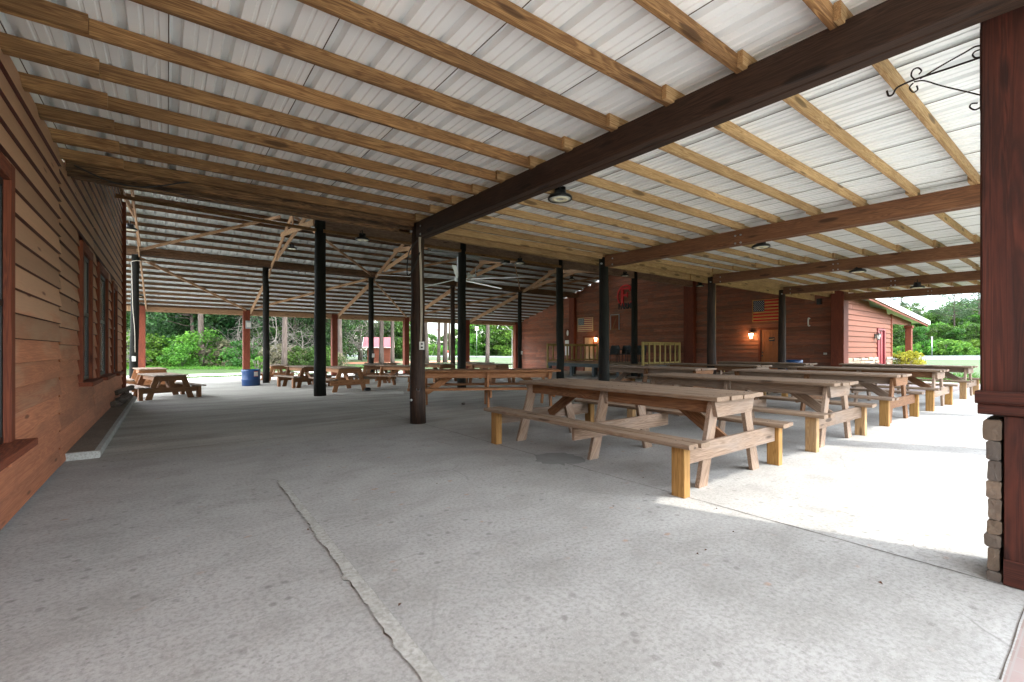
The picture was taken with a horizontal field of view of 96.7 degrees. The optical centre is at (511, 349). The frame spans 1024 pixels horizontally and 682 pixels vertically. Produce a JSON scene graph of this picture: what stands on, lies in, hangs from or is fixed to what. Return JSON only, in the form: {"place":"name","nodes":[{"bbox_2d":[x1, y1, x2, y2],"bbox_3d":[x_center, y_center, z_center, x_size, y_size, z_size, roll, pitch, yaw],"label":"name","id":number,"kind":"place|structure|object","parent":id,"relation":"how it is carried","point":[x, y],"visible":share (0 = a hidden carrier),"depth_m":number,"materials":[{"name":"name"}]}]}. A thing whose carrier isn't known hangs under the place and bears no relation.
{"place":"outdoors","nodes":[
{"label":"outdoors","id":0,"kind":"place"},
{"bbox_2d":[176,372,408,382],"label":"gravel drive","id":1,"kind":"structure","parent":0,"point":[214,379],"depth_m":25.04,"materials":[{"name":"gravel"}]},
{"bbox_2d":[261,364,297,379],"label":"picnic table","id":2,"kind":"object","parent":1,"relation":"on","point":[278,367],"visible":0.65,"depth_m":22.61,"materials":[{"name":"brown wood"}]},
{"bbox_2d":[0,370,1023,681],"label":"floor","id":3,"kind":"structure","parent":0,"point":[196,556],"depth_m":2.93,"materials":[{"name":"concrete"}]},
{"bbox_2d":[0,49,125,529],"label":"cabin","id":4,"kind":"object","parent":3,"relation":"on","point":[62,306],"visible":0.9,"depth_m":4.47,"materials":[{"name":"wood"}]},
{"bbox_2d":[0,152,37,471],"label":"window","id":5,"kind":"structure","parent":4,"relation":"in","point":[11,449],"depth_m":3.32,"materials":[{"name":"red wood"}]},
{"bbox_2d":[77,240,102,386],"bbox_3d":[-6.133,-0.491,6.589,0.220,1.977,1.210,0,0,-37],"label":"window","id":6,"kind":"structure","parent":4,"relation":"in","point":[85,264],"depth_m":6.70,"materials":[{"name":"red wood"}]},
{"bbox_2d":[95,262,115,379],"bbox_3d":[-7.404,-0.481,8.267,0.220,1.997,1.600,0,0,-37],"label":"window","id":7,"kind":"structure","parent":4,"relation":"in","point":[102,282],"depth_m":8.43,"materials":[{"name":"red wood"}]},
{"bbox_2d":[110,281,123,375],"bbox_3d":[-8.771,-0.451,10.072,0.220,2.017,1.170,0,0,-37],"label":"window","id":8,"kind":"structure","parent":4,"relation":"in","point":[114,295],"depth_m":10.26,"materials":[{"name":"red wood"}]},
{"bbox_2d":[65,396,136,460],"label":"kerb","id":9,"kind":"structure","parent":3,"relation":"on","point":[98,451],"depth_m":5.91,"materials":[{"name":"concrete"}]},
{"bbox_2d":[66,397,132,452],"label":"kerb top","id":10,"kind":"structure","parent":9,"relation":"on","point":[92,437],"depth_m":6.73,"materials":[{"name":"concrete"}]},
{"bbox_2d":[126,367,175,391],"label":"picnic table","id":11,"kind":"object","parent":3,"relation":"on","point":[134,379],"visible":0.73,"depth_m":15.88,"materials":[{"name":"brown wood"}]},
{"bbox_2d":[126,372,205,400],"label":"picnic table","id":12,"kind":"object","parent":3,"relation":"on","point":[168,386],"visible":0.94,"depth_m":13.00,"materials":[{"name":"wood"}]},
{"bbox_2d":[241,369,260,385],"bbox_3d":[-10.669,1.137,18.600,0.704,0.660,0.704,0,0,-37],"label":"blue barrel","id":13,"kind":"object","parent":3,"relation":"on","point":[250,377],"visible":0.98,"depth_m":18.33,"materials":[{"name":"plastic"}]},
{"bbox_2d":[273,365,334,387],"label":"picnic table","id":14,"kind":"object","parent":3,"relation":"on","point":[300,378],"visible":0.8,"depth_m":17.34,"materials":[{"name":"wood"}]},
{"bbox_2d":[309,366,376,391],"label":"picnic table","id":15,"kind":"object","parent":3,"relation":"on","point":[347,380],"visible":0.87,"depth_m":14.97,"materials":[{"name":"brown wood"}]},
{"bbox_2d":[277,480,444,678],"bbox_3d":[-0.933,1.297,2.618,0.105,0.001,4.702,0,0,-36],"label":"floor patch edge","id":16,"kind":"object","parent":3,"relation":"on","point":[352,585],"visible":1,"depth_m":2.50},
{"bbox_2d":[278,479,446,681],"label":"floor patch","id":17,"kind":"object","parent":3,"relation":"on","point":[410,651],"visible":1,"depth_m":2.28,"materials":[{"name":"concrete"}]},
{"bbox_2d":[353,364,390,382],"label":"picnic table","id":18,"kind":"object","parent":3,"relation":"on","point":[369,367],"visible":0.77,"depth_m":19.35,"materials":[{"name":"wood"}]},
{"bbox_2d":[367,365,427,387],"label":"picnic table","id":19,"kind":"object","parent":3,"relation":"on","point":[392,375],"visible":0.59,"depth_m":16.94,"materials":[{"name":"brown wood"}]},
{"bbox_2d":[62,159,814,395],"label":"open pavilion","id":20,"kind":"structure","parent":3,"relation":"on","point":[174,226],"depth_m":20.94,"materials":[{"name":"wood"}]},
{"bbox_2d":[135,254,574,297],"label":"beam","id":21,"kind":"structure","parent":20,"relation":"attached to","point":[329,274],"depth_m":21.37,"materials":[{"name":"wood"}]},
{"bbox_2d":[386,256,534,288],"bbox_3d":[-2.721,-3.999,21.489,7.005,1.620,6.775,0,0,-37],"label":"ceiling fan","id":22,"kind":"object","parent":20,"relation":"hanging from","point":[455,268],"visible":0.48,"depth_m":20.98,"materials":[{"name":"metal"}]},
{"bbox_2d":[427,248,509,263],"bbox_3d":[-1.690,-4.155,18.792,3.800,0.790,0.320,0,0,-37],"label":"tube heater","id":23,"kind":"object","parent":20,"relation":"hanging from","point":[501,261],"visible":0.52,"depth_m":18.74,"materials":[{"name":"black metal"}]},
{"bbox_2d":[425,363,456,382],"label":"picnic table","id":24,"kind":"object","parent":3,"relation":"on","point":[440,366],"visible":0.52,"depth_m":20.02,"materials":[{"name":"wood"}]},
{"bbox_2d":[407,368,560,406],"bbox_3d":[-0.578,0.874,10.401,3.420,0.852,1.662,0,0,-7],"label":"picnic table","id":25,"kind":"object","parent":3,"relation":"on","point":[446,375],"visible":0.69,"depth_m":10.08,"materials":[{"name":"brown wood"}]},
{"bbox_2d":[466,363,514,382],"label":"picnic table","id":26,"kind":"object","parent":3,"relation":"on","point":[487,366],"visible":0.57,"depth_m":18.53,"materials":[{"name":"wood"}]},
{"bbox_2d":[0,0,1023,423],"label":"open shelter","id":27,"kind":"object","parent":3,"relation":"on","point":[712,140],"visible":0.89,"depth_m":4.40,"materials":[{"name":"wood"}]},
{"bbox_2d":[74,165,385,216],"bbox_3d":[-3.390,-2.127,6.590,4.288,0.245,0.018,0,0,-37],"label":"cable","id":28,"kind":"object","parent":27,"relation":"attached to","point":[154,186],"visible":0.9,"depth_m":5.64,"materials":[{"name":"rubber"}]},
{"bbox_2d":[548,186,571,202],"bbox_3d":[0.675,-2.240,6.400,0.344,0.260,0.344,0,0,-37],"label":"bay lamp","id":29,"kind":"object","parent":27,"relation":"hanging from","point":[559,195],"visible":0.85,"depth_m":6.33,"materials":[{"name":"black metal"}]},
{"bbox_2d":[535,453,584,465],"bbox_3d":[0.545,1.295,5.418,0.620,0.001,0.643,0,0,-37],"label":"floor mortar patch","id":30,"kind":"object","parent":3,"relation":"on","point":[555,458],"visible":1,"depth_m":5.41,"materials":[{"name":"concrete"}]},
{"bbox_2d":[547,342,680,376],"bbox_3d":[5.553,0.547,24.219,4.590,1.795,6.885,0,0,-37],"label":"railing","id":31,"kind":"object","parent":3,"relation":"on","point":[573,365],"visible":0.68,"depth_m":23.17,"materials":[{"name":"brown wood"}]},
{"bbox_2d":[484,378,792,498],"bbox_3d":[1.385,0.874,5.741,2.082,0.852,3.180,0,0,-37],"label":"picnic table","id":32,"kind":"object","parent":3,"relation":"on","point":[704,409],"visible":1,"depth_m":5.08,"materials":[{"name":"brown wood"}]},
{"bbox_2d":[584,365,716,388],"bbox_3d":[3.766,0.874,12.086,2.082,0.852,3.140,0,0,-37],"label":"picnic table","id":33,"kind":"object","parent":3,"relation":"on","point":[624,370],"visible":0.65,"depth_m":11.81,"materials":[{"name":"brown wood"}]},
{"bbox_2d":[664,363,771,393],"bbox_3d":[6.312,0.874,14.190,2.082,0.852,3.180,0,0,-37],"label":"picnic table","id":34,"kind":"object","parent":3,"relation":"on","point":[724,367],"visible":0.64,"depth_m":13.77,"materials":[{"name":"brown wood"}]},
{"bbox_2d":[426,424,1023,590],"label":"floor joint","id":35,"kind":"object","parent":3,"relation":"on","point":[794,526],"visible":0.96,"depth_m":3.18,"materials":[{"name":"concrete"}]},
{"bbox_2d":[627,372,876,452],"bbox_3d":[3.720,0.874,7.510,2.082,0.852,3.220,0,0,-37],"label":"picnic table","id":36,"kind":"object","parent":3,"relation":"on","point":[821,419],"visible":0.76,"depth_m":6.68,"materials":[{"name":"brown wood"}]},
{"bbox_2d":[716,361,816,374],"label":"picnic table","id":37,"kind":"object","parent":3,"relation":"on","point":[780,365],"visible":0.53,"depth_m":15.83,"materials":[{"name":"brown wood"}]},
{"bbox_2d":[717,368,924,426],"bbox_3d":[6.243,0.874,9.446,2.082,0.852,3.140,0,0,-37],"label":"picnic table","id":38,"kind":"object","parent":3,"relation":"on","point":[888,401],"visible":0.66,"depth_m":8.61,"materials":[{"name":"brown wood"}]},
{"bbox_2d":[781,366,957,411],"bbox_3d":[8.730,0.874,11.330,2.082,0.852,3.180,0,0,-37],"label":"picnic table","id":39,"kind":"object","parent":3,"relation":"on","point":[944,393],"visible":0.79,"depth_m":10.49,"materials":[{"name":"brown wood"}]},
{"bbox_2d":[848,298,929,363],"bbox_3d":[15.448,-0.907,31.245,15.561,4.414,17.045,0,0,-37],"label":"annex","id":40,"kind":"object","parent":3,"relation":"on","point":[868,319],"visible":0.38,"depth_m":23.96,"materials":[{"name":"wood"}]},
{"bbox_2d":[877,328,885,363],"bbox_3d":[19.968,0.080,24.648,1.300,2.440,0.120,0,0,-37],"label":"door","id":41,"kind":"structure","parent":40,"relation":"in","point":[881,344],"depth_m":24.78,"materials":[{"name":"red paint"}]},
{"bbox_2d":[839,363,979,398],"bbox_3d":[11.775,0.874,13.687,2.082,0.852,3.220,0,0,-37],"label":"picnic table","id":42,"kind":"object","parent":3,"relation":"on","point":[971,384],"visible":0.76,"depth_m":12.84,"materials":[{"name":"brown wood"}]},
{"bbox_2d":[850,381,979,391],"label":"brick paving","id":43,"kind":"structure","parent":3,"relation":"on","point":[954,388],"depth_m":16.01,"materials":[{"name":"brick"}]},
{"bbox_2d":[975,6,1023,589],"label":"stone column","id":44,"kind":"structure","parent":3,"relation":"on","point":[999,395],"depth_m":2.54,"materials":[{"name":"red wood"}]},
{"bbox_2d":[886,45,979,110],"bbox_3d":[2.662,-1.660,2.878,0.040,0.480,0.472,0,0,-37],"label":"hanger bracket","id":45,"kind":"object","parent":44,"relation":"attached to","point":[930,73],"visible":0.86,"depth_m":2.84,"materials":[{"name":"metal"}]},
{"bbox_2d":[999,609,1023,679],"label":"floor joint","id":46,"kind":"object","parent":3,"relation":"on","point":[1002,671],"visible":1,"depth_m":1.99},
{"bbox_2d":[126,351,979,383],"bbox_3d":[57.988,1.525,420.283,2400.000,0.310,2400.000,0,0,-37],"label":"ground","id":47,"kind":"structure","parent":0,"point":[508,360],"depth_m":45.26,"materials":[{"name":"green plant"}]},
{"bbox_2d":[126,333,169,365],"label":"wild bush","id":48,"kind":"object","parent":47,"relation":"on","point":[154,345],"visible":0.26,"depth_m":43.13,"materials":[{"name":"green plant"}]},
{"bbox_2d":[126,329,171,366],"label":"wild bush","id":49,"kind":"object","parent":47,"relation":"on","point":[149,352],"visible":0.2,"depth_m":42.55,"materials":[{"name":"green plant"}]},
{"bbox_2d":[126,311,188,338],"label":"broadleaf tree","id":50,"kind":"object","parent":47,"relation":"on","point":[128,322],"visible":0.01,"depth_m":48.81,"materials":[{"name":"green plant"}]},
{"bbox_2d":[156,341,201,367],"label":"wild bush","id":51,"kind":"object","parent":47,"relation":"on","point":[178,356],"visible":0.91,"depth_m":41.05,"materials":[{"name":"green plant"}]},
{"bbox_2d":[156,330,209,366],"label":"wild bush","id":52,"kind":"object","parent":47,"relation":"on","point":[170,338],"visible":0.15,"depth_m":44.09,"materials":[{"name":"green plant"}]},
{"bbox_2d":[146,312,239,355],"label":"broadleaf tree","id":53,"kind":"object","parent":47,"relation":"on","point":[156,321],"visible":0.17,"depth_m":45.88,"materials":[{"name":"green plant"}]},
{"bbox_2d":[164,327,225,366],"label":"wild bush","id":54,"kind":"object","parent":47,"relation":"on","point":[184,339],"visible":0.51,"depth_m":42.64,"materials":[{"name":"green plant"}]},
{"bbox_2d":[198,314,205,366],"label":"pine tree","id":55,"kind":"object","parent":47,"relation":"on","point":[200,323],"visible":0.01,"depth_m":42.81,"materials":[{"name":"grey plant"}]},
{"bbox_2d":[152,312,256,339],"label":"broadleaf tree","id":56,"kind":"object","parent":47,"relation":"on","point":[177,328],"visible":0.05,"depth_m":49.16,"materials":[{"name":"green plant"}]},
{"bbox_2d":[165,314,257,339],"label":"broadleaf tree","id":57,"kind":"object","parent":47,"relation":"on","point":[179,327],"visible":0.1,"depth_m":49.04,"materials":[{"name":"green plant"}]},
{"bbox_2d":[193,339,232,366],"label":"wild bush","id":58,"kind":"object","parent":47,"relation":"on","point":[220,343],"visible":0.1,"depth_m":44.48,"materials":[{"name":"green plant"}]},
{"bbox_2d":[194,344,232,366],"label":"wild bush","id":59,"kind":"object","parent":47,"relation":"on","point":[217,353],"visible":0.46,"depth_m":43.44,"materials":[{"name":"green plant"}]},
{"bbox_2d":[218,341,260,367],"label":"wild bush","id":60,"kind":"object","parent":47,"relation":"on","point":[238,360],"visible":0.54,"depth_m":41.32,"materials":[{"name":"green plant"}]},
{"bbox_2d":[214,315,292,345],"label":"broadleaf tree","id":61,"kind":"object","parent":47,"relation":"on","point":[237,317],"visible":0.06,"depth_m":47.89,"materials":[{"name":"green plant"}]},
{"bbox_2d":[225,316,307,362],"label":"bare tree","id":62,"kind":"object","parent":47,"relation":"on","point":[275,340],"visible":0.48,"depth_m":42.80,"materials":[{"name":"plant"}]},
{"bbox_2d":[251,347,295,366],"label":"wild bush","id":63,"kind":"object","parent":47,"relation":"on","point":[261,354],"visible":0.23,"depth_m":41.95,"materials":[{"name":"green plant"}]},
{"bbox_2d":[239,316,313,346],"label":"broadleaf tree","id":64,"kind":"object","parent":47,"relation":"on","point":[274,330],"visible":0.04,"depth_m":47.10,"materials":[{"name":"green plant"}]},
{"bbox_2d":[281,317,287,364],"bbox_3d":[-20.513,-6.788,40.210,8.940,17.531,8.598,0,0,23],"label":"pine tree","id":65,"kind":"object","parent":47,"relation":"on","point":[284,360],"depth_m":39.83,"materials":[{"name":"grey plant"}]},
{"bbox_2d":[270,343,306,364],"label":"wild bush","id":66,"kind":"object","parent":47,"relation":"on","point":[272,353],"visible":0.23,"depth_m":41.91,"materials":[{"name":"green plant"}]},
{"bbox_2d":[251,316,328,357],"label":"broadleaf tree","id":67,"kind":"object","parent":47,"relation":"on","point":[277,319],"visible":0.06,"depth_m":47.25,"materials":[{"name":"green plant"}]},
{"bbox_2d":[287,345,313,365],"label":"wild bush","id":68,"kind":"object","parent":47,"relation":"on","point":[296,348],"visible":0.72,"depth_m":40.99,"materials":[{"name":"green plant"}]},
{"bbox_2d":[280,317,329,357],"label":"bare tree","id":69,"kind":"object","parent":47,"relation":"on","point":[290,346],"visible":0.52,"depth_m":43.70,"materials":[{"name":"plant"}]},
{"bbox_2d":[303,346,344,365],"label":"wild bush","id":70,"kind":"object","parent":47,"relation":"on","point":[328,359],"visible":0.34,"depth_m":41.93,"materials":[{"name":"green plant"}]},
{"bbox_2d":[287,317,362,358],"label":"broadleaf tree","id":71,"kind":"object","parent":47,"relation":"on","point":[308,321],"visible":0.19,"depth_m":46.54,"materials":[{"name":"green plant"}]},
{"bbox_2d":[338,319,342,364],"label":"pine tree","id":72,"kind":"object","parent":47,"relation":"on","point":[340,335],"visible":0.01,"depth_m":44.81,"materials":[{"name":"grey plant"}]},
{"bbox_2d":[343,320,384,360],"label":"bare tree","id":73,"kind":"object","parent":47,"relation":"on","point":[355,330],"visible":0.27,"depth_m":68.00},
{"bbox_2d":[343,319,399,359],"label":"broadleaf tree","id":74,"kind":"object","parent":47,"relation":"on","point":[376,331],"visible":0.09,"depth_m":72.23,"materials":[{"name":"green plant"}]},
{"bbox_2d":[379,321,383,362],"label":"pine tree","id":75,"kind":"object","parent":47,"relation":"on","point":[381,342],"depth_m":51.74,"materials":[{"name":"grey plant"}]},
{"bbox_2d":[363,321,410,358],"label":"broadleaf tree","id":76,"kind":"object","parent":47,"relation":"on","point":[398,350],"visible":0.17,"depth_m":81.49,"materials":[{"name":"green plant"}]},
{"bbox_2d":[390,321,394,362],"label":"pine tree","id":77,"kind":"object","parent":47,"relation":"on","point":[392,358],"visible":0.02,"depth_m":51.84,"materials":[{"name":"grey plant"}]},
{"bbox_2d":[343,360,476,363],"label":"pine straw bed","id":78,"kind":"object","parent":47,"relation":"on","point":[395,362],"visible":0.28,"depth_m":58.86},
{"bbox_2d":[362,337,394,361],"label":"garden shed","id":79,"kind":"structure","parent":78,"relation":"on","point":[387,347],"depth_m":60.83,"materials":[{"name":"wood"}]},
{"bbox_2d":[424,322,428,362],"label":"pine tree","id":80,"kind":"object","parent":47,"relation":"on","point":[426,343],"depth_m":57.78,"materials":[{"name":"grey plant"}]},
{"bbox_2d":[443,323,447,361],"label":"pine tree","id":81,"kind":"object","parent":47,"relation":"on","point":[445,351],"depth_m":59.86,"materials":[{"name":"grey plant"}]},
{"bbox_2d":[456,324,485,355],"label":"broadleaf tree","id":82,"kind":"object","parent":47,"relation":"on","point":[480,346],"visible":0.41,"depth_m":129.90,"materials":[{"name":"green plant"}]},
{"bbox_2d":[485,325,489,361],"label":"pine tree","id":83,"kind":"object","parent":47,"relation":"on","point":[487,357],"depth_m":55.74,"materials":[{"name":"grey plant"}]},
{"bbox_2d":[481,325,511,355],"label":"broadleaf tree","id":84,"kind":"object","parent":47,"relation":"on","point":[492,350],"visible":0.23,"depth_m":128.50,"materials":[{"name":"green plant"}]},
{"bbox_2d":[484,325,512,355],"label":"broadleaf tree","id":85,"kind":"object","parent":47,"relation":"on","point":[502,349],"visible":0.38,"depth_m":123.99,"materials":[{"name":"green plant"}]},
{"bbox_2d":[522,275,847,371],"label":"barn building","id":86,"kind":"structure","parent":47,"relation":"on","point":[671,313],"depth_m":25.07,"materials":[{"name":"wood"}]},
{"bbox_2d":[578,317,592,331],"bbox_3d":[5.106,-1.750,31.706,0.050,0.960,1.440,0,0,-37],"label":"wooden flag","id":87,"kind":"object","parent":86,"relation":"attached to","point":[585,324],"visible":1,"depth_m":31.68,"materials":[{"name":"white paint"}]},
{"bbox_2d":[585,338,592,370],"bbox_3d":[5.313,0.330,31.511,0.125,2.320,0.800,0,0,-37],"label":"door","id":88,"kind":"structure","parent":86,"relation":"in","point":[587,340],"depth_m":31.55,"materials":[{"name":"brown wood"}]},
{"bbox_2d":[610,314,619,329],"bbox_3d":[6.694,-1.792,29.605,0.055,1.004,0.724,0,0,-37],"label":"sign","id":89,"kind":"object","parent":86,"relation":"attached to","point":[614,321],"visible":1,"depth_m":29.57,"materials":[{"name":"red wood"}]},
{"bbox_2d":[617,284,630,309],"bbox_3d":[7.182,-3.357,28.875,0.120,1.567,1.358,0,0,-37],"label":"farm sign","id":90,"kind":"object","parent":86,"relation":"attached to","point":[622,303],"visible":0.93,"depth_m":28.99,"materials":[{"name":"red paint"}]},
{"bbox_2d":[752,298,778,321],"bbox_3d":[12.373,-1.910,22.113,0.050,1.080,1.330,0,0,-37],"label":"wooden flag","id":91,"kind":"object","parent":86,"relation":"attached to","point":[762,308],"visible":0.93,"depth_m":22.15,"materials":[{"name":"blue paint"}]},
{"bbox_2d":[761,330,777,368],"bbox_3d":[12.520,0.165,21.998,0.125,2.250,0.930,0,0,-37],"label":"door","id":92,"kind":"structure","parent":86,"relation":"in","point":[769,349],"depth_m":22.06,"materials":[{"name":"brown wood"}]},
{"bbox_2d":[893,324,914,351],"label":"broadleaf tree","id":93,"kind":"object","parent":47,"relation":"on","point":[897,339],"visible":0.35,"depth_m":129.72,"materials":[{"name":"green plant"}]},
{"bbox_2d":[888,297,925,324],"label":"pine tree","id":94,"kind":"object","parent":47,"relation":"on","point":[916,310],"visible":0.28,"depth_m":138.19,"materials":[{"name":"green plant"}]},
{"bbox_2d":[913,326,930,354],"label":"broadleaf tree","id":95,"kind":"object","parent":47,"relation":"on","point":[919,330],"visible":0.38,"depth_m":129.17,"materials":[{"name":"green plant"}]},
{"bbox_2d":[915,339,937,355],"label":"roadside bush","id":96,"kind":"object","parent":47,"relation":"on","point":[930,344],"visible":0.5,"depth_m":126.56,"materials":[{"name":"green plant"}]},
{"bbox_2d":[928,339,963,355],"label":"roadside bush","id":97,"kind":"object","parent":47,"relation":"on","point":[945,346],"visible":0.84,"depth_m":124.23,"materials":[{"name":"green plant"}]},
{"bbox_2d":[932,323,963,342],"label":"broadleaf tree","id":98,"kind":"object","parent":47,"relation":"on","point":[940,328],"visible":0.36,"depth_m":132.23,"materials":[{"name":"green plant"}]},
{"bbox_2d":[932,294,975,327],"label":"pine tree","id":99,"kind":"object","parent":47,"relation":"on","point":[947,306],"visible":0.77,"depth_m":139.41,"materials":[{"name":"green plant"}]},
{"bbox_2d":[943,328,969,342],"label":"broadleaf tree","id":100,"kind":"object","parent":47,"relation":"on","point":[956,331],"visible":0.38,"depth_m":130.33,"materials":[{"name":"green plant"}]},
{"bbox_2d":[951,293,979,323],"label":"pine tree","id":101,"kind":"object","parent":47,"relation":"on","point":[975,301],"visible":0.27,"depth_m":140.24,"materials":[{"name":"green plant"}]},
{"bbox_2d":[955,341,979,354],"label":"roadside bush","id":102,"kind":"object","parent":47,"relation":"on","point":[968,348],"visible":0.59,"depth_m":123.31,"materials":[{"name":"green plant"}]},
{"bbox_2d":[962,323,979,341],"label":"broadleaf tree","id":103,"kind":"object","parent":47,"relation":"on","point":[975,328],"visible":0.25,"depth_m":129.95,"materials":[{"name":"green plant"}]},
{"bbox_2d":[349,293,977,349],"label":"sky","id":104,"kind":"structure","parent":0,"point":[929,300],"materials":[{"name":"white"}]},
{"bbox_2d":[352,355,979,359],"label":"road","id":105,"kind":"structure","parent":0,"point":[956,358],"depth_m":81.35,"materials":[{"name":"asphalt"}]},
{"bbox_2d":[1003,619,1023,681],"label":"path","id":106,"kind":"structure","parent":0,"point":[1014,671],"depth_m":1.89,"materials":[{"name":"concrete"}]},
{"label":"mulch bed","id":107,"kind":"structure","parent":0,"visible":0},
{"bbox_2d":[893,350,926,364],"bbox_3d":[22.271,0.779,25.638,1.925,1.550,1.745,0,0,-37],"label":"yellow shrub","id":108,"kind":"object","parent":107,"relation":"on","point":[904,357],"visible":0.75,"depth_m":25.32,"materials":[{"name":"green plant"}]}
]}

